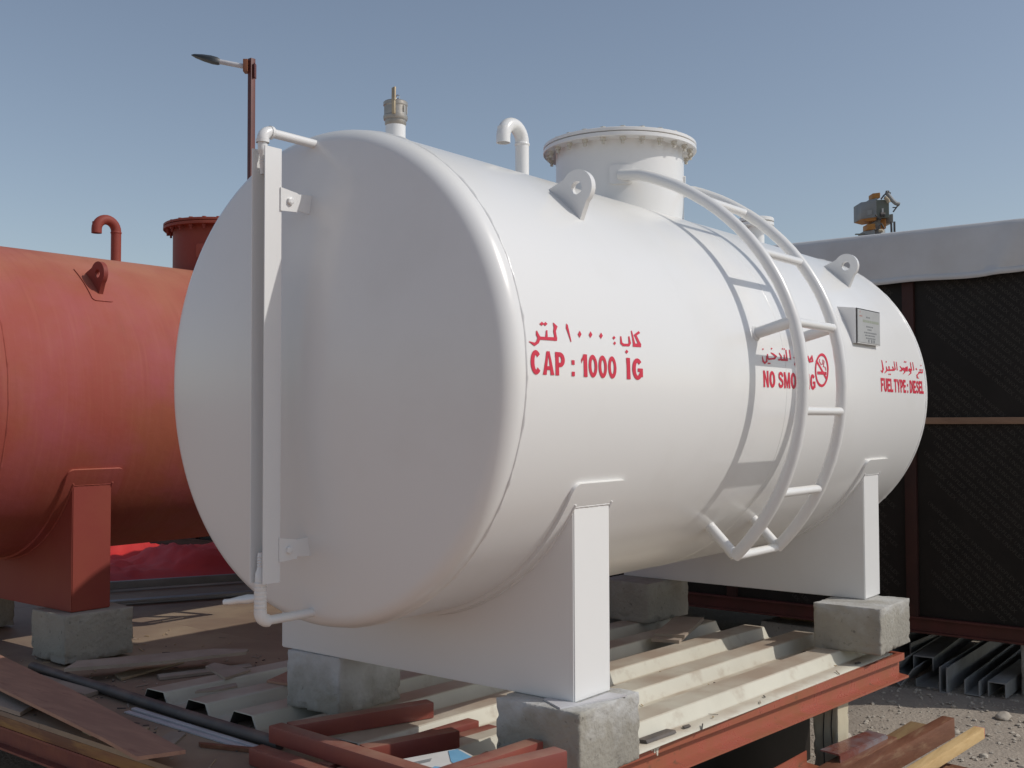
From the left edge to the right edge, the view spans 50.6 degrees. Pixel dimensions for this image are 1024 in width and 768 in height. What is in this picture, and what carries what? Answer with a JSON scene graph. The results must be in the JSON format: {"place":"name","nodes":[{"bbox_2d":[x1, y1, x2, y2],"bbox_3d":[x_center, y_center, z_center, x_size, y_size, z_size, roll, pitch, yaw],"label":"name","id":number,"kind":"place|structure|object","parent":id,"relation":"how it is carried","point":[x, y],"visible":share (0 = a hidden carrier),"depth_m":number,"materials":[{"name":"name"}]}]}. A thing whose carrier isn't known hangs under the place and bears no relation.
{"place":"outdoors","nodes":[
{"label":"outdoors","id":0,"kind":"place"},
{"bbox_2d":[0,544,1023,767],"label":"ground","id":1,"kind":"structure","parent":0,"point":[725,620],"depth_m":5.92,"materials":[{"name":"grey gravel"}]},
{"bbox_2d":[191,54,255,179],"bbox_3d":[-3.184,-0.782,11.902,0.712,5.735,0.150,0,-2,0],"label":"street lamp","id":2,"kind":"object","parent":1,"relation":"on","point":[248,66],"visible":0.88,"depth_m":11.96,"materials":[{"name":"brown"}]},
{"bbox_2d":[0,651,908,767],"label":"steel platform","id":3,"kind":"structure","parent":1,"relation":"on","point":[776,733],"depth_m":4.21,"materials":[{"name":"orange paint"}]},
{"bbox_2d":[14,601,35,608],"bbox_3d":[-4.204,1.334,6.787,2.697,0.016,1.438,-2,-3,38],"label":"plywood sheet","id":4,"kind":"object","parent":3,"relation":"on","point":[19,605],"depth_m":6.41,"materials":[{"name":"wood"}]},
{"bbox_2d":[0,606,291,727],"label":"plywood sheet","id":5,"kind":"object","parent":3,"relation":"on","point":[15,642],"visible":0.3,"depth_m":5.14,"materials":[{"name":"brown wood"}]},
{"bbox_2d":[0,598,14,626],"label":"concrete block","id":6,"kind":"object","parent":5,"relation":"on","point":[7,612],"depth_m":5.69,"materials":[{"name":"grey concrete"}]},
{"bbox_2d":[0,691,33,715],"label":"plywood offcut","id":7,"kind":"object","parent":5,"relation":"on","point":[10,704],"visible":0.5,"depth_m":4.07,"materials":[{"name":"wood"}]},
{"bbox_2d":[0,655,185,759],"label":"plank","id":8,"kind":"object","parent":7,"relation":"on","point":[60,702],"visible":1,"depth_m":3.82,"materials":[{"name":"brown wood"}]},
{"bbox_2d":[41,674,98,697],"bbox_3d":[-1.870,1.226,4.434,0.580,0.016,0.068,-2,-3,38],"label":"plywood offcut","id":9,"kind":"object","parent":5,"relation":"on","point":[87,692],"visible":0.36,"depth_m":4.32,"materials":[{"name":"wood"}]},
{"bbox_2d":[31,602,132,663],"bbox_3d":[-1.979,1.137,4.994,0.321,0.213,0.346,-2,-3,38],"label":"concrete block","id":10,"kind":"object","parent":5,"relation":"on","point":[61,637],"depth_m":4.88,"materials":[{"name":"grey concrete"}]},
{"bbox_2d":[0,215,218,612],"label":"fuel tank","id":11,"kind":"object","parent":10,"relation":"on","point":[92,471],"visible":0.3,"depth_m":4.96,"materials":[{"name":"red metal"}]},
{"bbox_2d":[115,662,183,680],"bbox_3d":[-1.593,1.238,4.706,0.106,0.009,0.369,-1,-2,26],"label":"plywood offcut","id":12,"kind":"object","parent":5,"relation":"on","point":[132,673],"visible":0.71,"depth_m":4.66,"materials":[{"name":"brown wood"}]},
{"bbox_2d":[64,649,247,671],"bbox_3d":[-1.522,1.185,4.673,0.763,0.014,0.164,1,-2,-25],"label":"lath","id":13,"kind":"object","parent":5,"relation":"on","point":[148,659],"visible":1,"depth_m":4.65,"materials":[{"name":"wood"}]},
{"bbox_2d":[157,663,252,679],"bbox_3d":[-1.314,1.234,4.653,0.402,0.012,0.067,1,-2,-31],"label":"plywood offcut","id":14,"kind":"object","parent":5,"relation":"on","point":[182,674],"visible":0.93,"depth_m":4.60,"materials":[{"name":"wood"}]},
{"bbox_2d":[110,585,182,595],"bbox_3d":[-3.260,1.372,7.978,2.697,0.015,1.597,-2,-3,38],"label":"plywood sheet","id":15,"kind":"object","parent":3,"relation":"on","point":[119,591],"visible":0.1,"depth_m":6.97,"materials":[{"name":"wood"}]},
{"bbox_2d":[110,542,234,580],"bbox_3d":[-2.987,1.214,8.052,2.638,0.254,1.781,-2,-3,38],"label":"red cloth","id":16,"kind":"object","parent":15,"relation":"on","point":[147,560],"visible":0.39,"depth_m":7.56,"materials":[{"name":"red fabric"}]},
{"bbox_2d":[110,581,281,643],"bbox_3d":[-1.253,1.311,6.390,2.417,0.016,1.597,-2,-3,38],"label":"plywood sheet","id":17,"kind":"object","parent":3,"relation":"on","point":[215,614],"visible":0.14,"depth_m":6.19,"materials":[{"name":"brown wood"}]},
{"bbox_2d":[110,573,241,589],"bbox_3d":[-2.279,1.288,7.042,1.279,0.050,0.035,1,-2,-26],"label":"steel strip","id":18,"kind":"object","parent":17,"relation":"on","point":[160,582],"visible":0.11,"depth_m":7.06,"materials":[{"name":"metal"}]},
{"bbox_2d":[110,590,253,603],"bbox_3d":[-1.910,1.289,6.590,1.333,0.018,0.075,1,-2,-26],"label":"steel strip","id":19,"kind":"object","parent":17,"relation":"on","point":[178,597],"visible":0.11,"depth_m":6.52,"materials":[{"name":"grey metal"}]},
{"bbox_2d":[39,697,356,767],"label":"plywood sheet","id":20,"kind":"object","parent":3,"relation":"on","point":[195,756],"visible":0.2,"depth_m":3.60,"materials":[{"name":"brown wood"}]},
{"bbox_2d":[28,662,283,749],"bbox_3d":[-1.419,1.202,4.123,1.737,0.041,0.049,-2,-3,41],"label":"pipe","id":21,"kind":"object","parent":20,"relation":"on","point":[217,724],"visible":0.84,"depth_m":3.98,"materials":[{"name":"black"}]},
{"bbox_2d":[162,731,185,743],"bbox_3d":[-1.155,1.202,3.647,0.084,0.006,0.212,0,-2,8],"label":"plywood offcut","id":22,"kind":"object","parent":20,"relation":"on","point":[173,737],"visible":0.43,"depth_m":3.69,"materials":[{"name":"wood"}]},
{"bbox_2d":[124,710,244,745],"bbox_3d":[-1.136,1.207,3.783,0.760,0.006,0.022,-2,-3,39],"label":"plastic strip","id":23,"kind":"object","parent":20,"relation":"on","point":[184,729],"visible":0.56,"depth_m":3.79,"materials":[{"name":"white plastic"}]},
{"bbox_2d":[131,707,257,746],"bbox_3d":[-1.116,1.206,3.804,0.785,0.010,0.020,-2,-3,40],"label":"plastic strip","id":24,"kind":"object","parent":20,"relation":"on","point":[185,724],"visible":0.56,"depth_m":3.80,"materials":[{"name":"white plastic"}]},
{"bbox_2d":[198,742,250,752],"bbox_3d":[-0.927,1.196,3.565,0.249,0.012,0.023,-1,-2,18],"label":"lath","id":25,"kind":"object","parent":20,"relation":"on","point":[224,747],"visible":0.64,"depth_m":3.56,"materials":[{"name":"brown wood"}]},
{"bbox_2d":[249,718,495,767],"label":"tube frame","id":26,"kind":"object","parent":20,"relation":"on","point":[262,756],"visible":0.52,"depth_m":3.36,"materials":[{"name":"red paint"}]},
{"bbox_2d":[269,699,459,767],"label":"tube frame","id":27,"kind":"object","parent":26,"relation":"on","point":[310,736],"visible":1,"depth_m":3.36,"materials":[{"name":"red paint"}]},
{"bbox_2d":[439,738,542,767],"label":"steel tube","id":28,"kind":"object","parent":27,"relation":"on","point":[523,746],"visible":0.54,"depth_m":2.98,"materials":[{"name":"red paint"}]},
{"bbox_2d":[465,747,566,767],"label":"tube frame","id":29,"kind":"object","parent":28,"relation":"on","point":[552,757],"visible":1,"depth_m":2.76,"materials":[{"name":"red paint"}]},
{"bbox_2d":[405,748,471,767],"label":"carton","id":30,"kind":"object","parent":26,"relation":"on","point":[439,759],"visible":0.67,"depth_m":3.13,"materials":[{"name":"white cardboard"}]},
{"bbox_2d":[7,611,839,767],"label":"wood debris","id":31,"kind":"object","parent":3,"relation":"on","point":[155,728],"visible":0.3,"depth_m":4.50,"materials":[{"name":"brown wood"}]},
{"bbox_2d":[150,271,1023,644],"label":"panel shelter","id":32,"kind":"object","parent":1,"relation":"on","point":[950,505],"visible":0.27,"depth_m":6.52,"materials":[{"name":"black metal"}]},
{"bbox_2d":[773,218,1023,284],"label":"tarpaulin","id":33,"kind":"object","parent":32,"relation":"on","point":[975,250],"visible":0.1,"depth_m":6.58,"materials":[{"name":"white fabric"}]},
{"bbox_2d":[854,191,899,235],"bbox_3d":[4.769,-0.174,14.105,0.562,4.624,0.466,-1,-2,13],"label":"machine","id":34,"kind":"object","parent":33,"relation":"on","point":[874,215],"visible":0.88,"depth_m":14.06,"materials":[{"name":"grey metal"}]},
{"bbox_2d":[761,617,813,637],"bbox_3d":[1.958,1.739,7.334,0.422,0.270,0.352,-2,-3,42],"label":"corrugated sheet","id":35,"kind":"object","parent":1,"relation":"on","point":[775,626],"depth_m":7.26,"materials":[{"name":"beige metal"}]},
{"bbox_2d":[775,751,818,767],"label":"steel angle","id":36,"kind":"object","parent":1,"relation":"on","point":[799,760],"visible":0.88,"depth_m":4.29,"materials":[{"name":"red paint"}]},
{"bbox_2d":[896,636,940,685],"bbox_3d":[2.971,1.765,7.405,0.144,0.155,2.200,-2,-2,35],"label":"steel channel","id":37,"kind":"object","parent":1,"relation":"on","point":[906,666],"visible":0.19,"depth_m":6.72,"materials":[{"name":"grey metal"}]},
{"bbox_2d":[892,632,939,657],"bbox_3d":[3.134,1.722,7.684,0.120,0.100,2.000,-2,-3,40],"label":"steel channel","id":38,"kind":"object","parent":37,"relation":"on","point":[917,641],"visible":0.12,"depth_m":7.09,"materials":[{"name":"grey metal"}]},
{"bbox_2d":[913,636,972,670],"bbox_3d":[3.083,1.735,7.466,0.120,0.080,2.000,-2,-2,34],"label":"steel channel","id":39,"kind":"object","parent":37,"relation":"on","point":[939,651],"visible":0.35,"depth_m":6.89,"materials":[{"name":"grey metal"}]},
{"bbox_2d":[916,663,944,689],"bbox_3d":[3.219,1.827,7.384,0.140,0.045,2.300,-2,-3,39],"label":"steel channel","id":40,"kind":"object","parent":1,"relation":"on","point":[930,679],"visible":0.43,"depth_m":6.63,"materials":[{"name":"grey metal"}]},
{"bbox_2d":[939,640,1010,692],"bbox_3d":[3.206,1.772,7.256,0.045,0.150,2.200,-2,-2,37],"label":"steel channel","id":41,"kind":"object","parent":1,"relation":"on","point":[955,672],"visible":0.77,"depth_m":6.72,"materials":[{"name":"grey metal"}]},
{"bbox_2d":[979,753,987,758],"bbox_3d":[2.247,1.774,5.168,0.044,0.028,0.052,-2,-3,38],"label":"stone","id":42,"kind":"object","parent":1,"relation":"on","point":[983,755],"visible":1,"depth_m":5.15,"materials":[{"name":"beige stone"}]},
{"bbox_2d":[964,644,1020,695],"bbox_3d":[3.363,1.802,7.245,0.085,0.085,2.300,-2,-2,36],"label":"steel channel","id":43,"kind":"object","parent":1,"relation":"on","point":[976,683],"visible":0.82,"depth_m":6.70,"materials":[{"name":"grey metal"}]},
{"bbox_2d":[995,711,1011,720],"bbox_3d":[2.642,1.787,5.825,0.079,0.050,0.108,-2,-3,38],"label":"stone","id":44,"kind":"object","parent":1,"relation":"on","point":[1004,715],"visible":1,"depth_m":5.80,"materials":[{"name":"beige stone"}]},
{"bbox_2d":[988,659,1021,698],"bbox_3d":[3.484,1.794,7.125,0.100,0.085,2.200,-2,-3,38],"label":"steel channel","id":45,"kind":"object","parent":1,"relation":"on","point":[1010,678],"visible":1,"depth_m":6.40,"materials":[{"name":"grey metal"}]},
{"bbox_2d":[1021,645,1023,695],"bbox_3d":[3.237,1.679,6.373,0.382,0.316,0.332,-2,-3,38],"label":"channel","id":46,"kind":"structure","parent":1,"relation":"on","point":[1022,660],"depth_m":6.36,"materials":[{"name":"grey metal"}]},
{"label":"timber board","id":47,"kind":"object","parent":1,"relation":"on","visible":0},
{"bbox_2d":[939,763,966,767],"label":"timber board","id":48,"kind":"object","parent":47,"relation":"on","point":[950,765],"visible":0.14,"depth_m":4.58,"materials":[{"name":"brown wood"}]},
{"bbox_2d":[888,721,925,739],"bbox_3d":[1.231,1.568,4.201,0.160,0.140,1.782,-2,-3,45],"label":"timber board","id":49,"kind":"object","parent":48,"relation":"on","point":[905,729],"visible":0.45,"depth_m":4.78,"materials":[{"name":"beige wood"}]},
{"bbox_2d":[817,735,896,767],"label":"timber board","id":50,"kind":"object","parent":49,"relation":"on","point":[833,763],"visible":0.43,"depth_m":4.31,"materials":[{"name":"brown wood"}]},
{"bbox_2d":[820,730,887,762],"bbox_3d":[1.394,1.485,4.411,0.349,0.068,0.092,2,-3,-40],"label":"steel angle","id":51,"kind":"object","parent":50,"relation":"on","point":[847,748],"visible":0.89,"depth_m":4.39,"materials":[{"name":"red metal"}]},
{"bbox_2d":[846,716,954,767],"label":"timber board","id":52,"kind":"object","parent":49,"relation":"on","point":[907,749],"visible":1,"depth_m":4.49,"materials":[{"name":"brown wood"}]},
{"bbox_2d":[0,0,1023,267],"label":"sky","id":53,"kind":"structure","parent":0,"point":[796,113],"materials":[{"name":"blue"}]},
{"bbox_2d":[810,674,1023,767],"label":"gravel","id":54,"kind":"structure","parent":0,"point":[953,706],"depth_m":5.86,"materials":[{"name":"grey gravel"}]},
{"bbox_3d":[0.085,1.264,5.178,1.180,0.017,1.758,-2,-3,38],"label":"plywood sheet","id":55,"kind":"object","parent":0,"visible":0},
{"bbox_2d":[145,618,891,755],"bbox_3d":[0.137,1.208,4.603,2.058,0.055,2.598,-2,-3,38],"label":"ribbed metal sheet","id":56,"kind":"object","parent":55,"relation":"on","point":[745,668],"visible":0.34,"depth_m":4.26,"materials":[{"name":"white metal"}]},
{"bbox_2d":[195,683,237,693],"bbox_3d":[-1.121,1.163,4.135,0.180,0.008,0.050,2,-3,-44],"label":"plywood offcut","id":57,"kind":"object","parent":56,"relation":"on","point":[221,688],"visible":1,"depth_m":4.12,"materials":[{"name":"wood"}]},
{"bbox_2d":[206,662,250,679],"bbox_3d":[-1.190,1.172,4.432,0.262,0.010,0.153,-2,-3,38],"label":"plywood offcut","id":58,"kind":"object","parent":56,"relation":"on","point":[224,671],"visible":1,"depth_m":4.42,"materials":[{"name":"wood"}]},
{"bbox_2d":[267,672,287,685],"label":"plywood offcut","id":59,"kind":"object","parent":56,"relation":"on","point":[280,679],"visible":0.29,"depth_m":4.25,"materials":[{"name":"brown wood"}]},
{"bbox_2d":[287,649,399,714],"bbox_3d":[-0.613,1.060,3.963,0.278,0.201,0.327,-2,-3,38],"label":"concrete block","id":60,"kind":"object","parent":56,"relation":"on","point":[325,684],"depth_m":3.84,"materials":[{"name":"grey concrete"}]},
{"bbox_2d":[496,688,639,767],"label":"concrete block","id":61,"kind":"object","parent":56,"relation":"on","point":[602,734],"depth_m":3.15,"materials":[{"name":"grey concrete"}]},
{"bbox_2d":[174,86,927,702],"bbox_3d":[0.483,-0.025,4.478,1.686,1.996,3.735,-2,-3,38],"label":"fuel tank","id":62,"kind":"object","parent":61,"relation":"on","point":[452,416],"visible":1,"depth_m":3.25,"materials":[{"name":"white metal"}]},
{"bbox_2d":[544,692,626,708],"bbox_3d":[0.209,0.929,3.207,0.253,0.005,0.112,1,-2,-35],"label":"base plate","id":63,"kind":"object","parent":61,"relation":"on","point":[559,704],"visible":1,"depth_m":3.17,"materials":[{"name":"white metal"}]},
{"bbox_2d":[609,574,687,623],"bbox_3d":[0.697,1.116,5.695,0.307,0.201,0.377,-2,-3,41],"label":"concrete block","id":64,"kind":"object","parent":56,"relation":"on","point":[645,600],"depth_m":5.56,"materials":[{"name":"grey concrete"}]},
{"bbox_2d":[639,729,675,743],"bbox_3d":[0.488,1.189,3.664,0.039,0.010,0.178,-2,-3,44],"label":"rubber strip","id":65,"kind":"object","parent":56,"relation":"on","point":[655,736],"visible":0.86,"depth_m":3.65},
{"bbox_2d":[651,622,701,642],"bbox_3d":[0.793,1.192,5.252,0.152,0.014,0.546,-1,-2,21],"label":"plywood offcut","id":66,"kind":"object","parent":56,"relation":"on","point":[654,638],"visible":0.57,"depth_m":5.01,"materials":[{"name":"brown wood"}]},
{"bbox_2d":[655,616,703,637],"bbox_3d":[0.817,1.179,5.273,0.142,0.014,0.484,-1,-2,20],"label":"plywood offcut","id":67,"kind":"object","parent":66,"relation":"on","point":[679,627],"visible":1,"depth_m":5.23,"materials":[{"name":"brown wood"}]},
{"bbox_2d":[813,595,909,655],"bbox_3d":[1.599,1.088,4.949,0.309,0.201,0.386,-2,-3,38],"label":"concrete block","id":68,"kind":"object","parent":56,"relation":"on","point":[878,625],"depth_m":4.82,"materials":[{"name":"grey concrete"}]},
{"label":"timber board","id":69,"kind":"object","parent":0,"visible":0},
{"bbox_2d":[906,726,984,767],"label":"timber stick","id":70,"kind":"object","parent":69,"relation":"on","point":[953,748],"visible":1,"depth_m":4.42,"materials":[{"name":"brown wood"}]}
]}

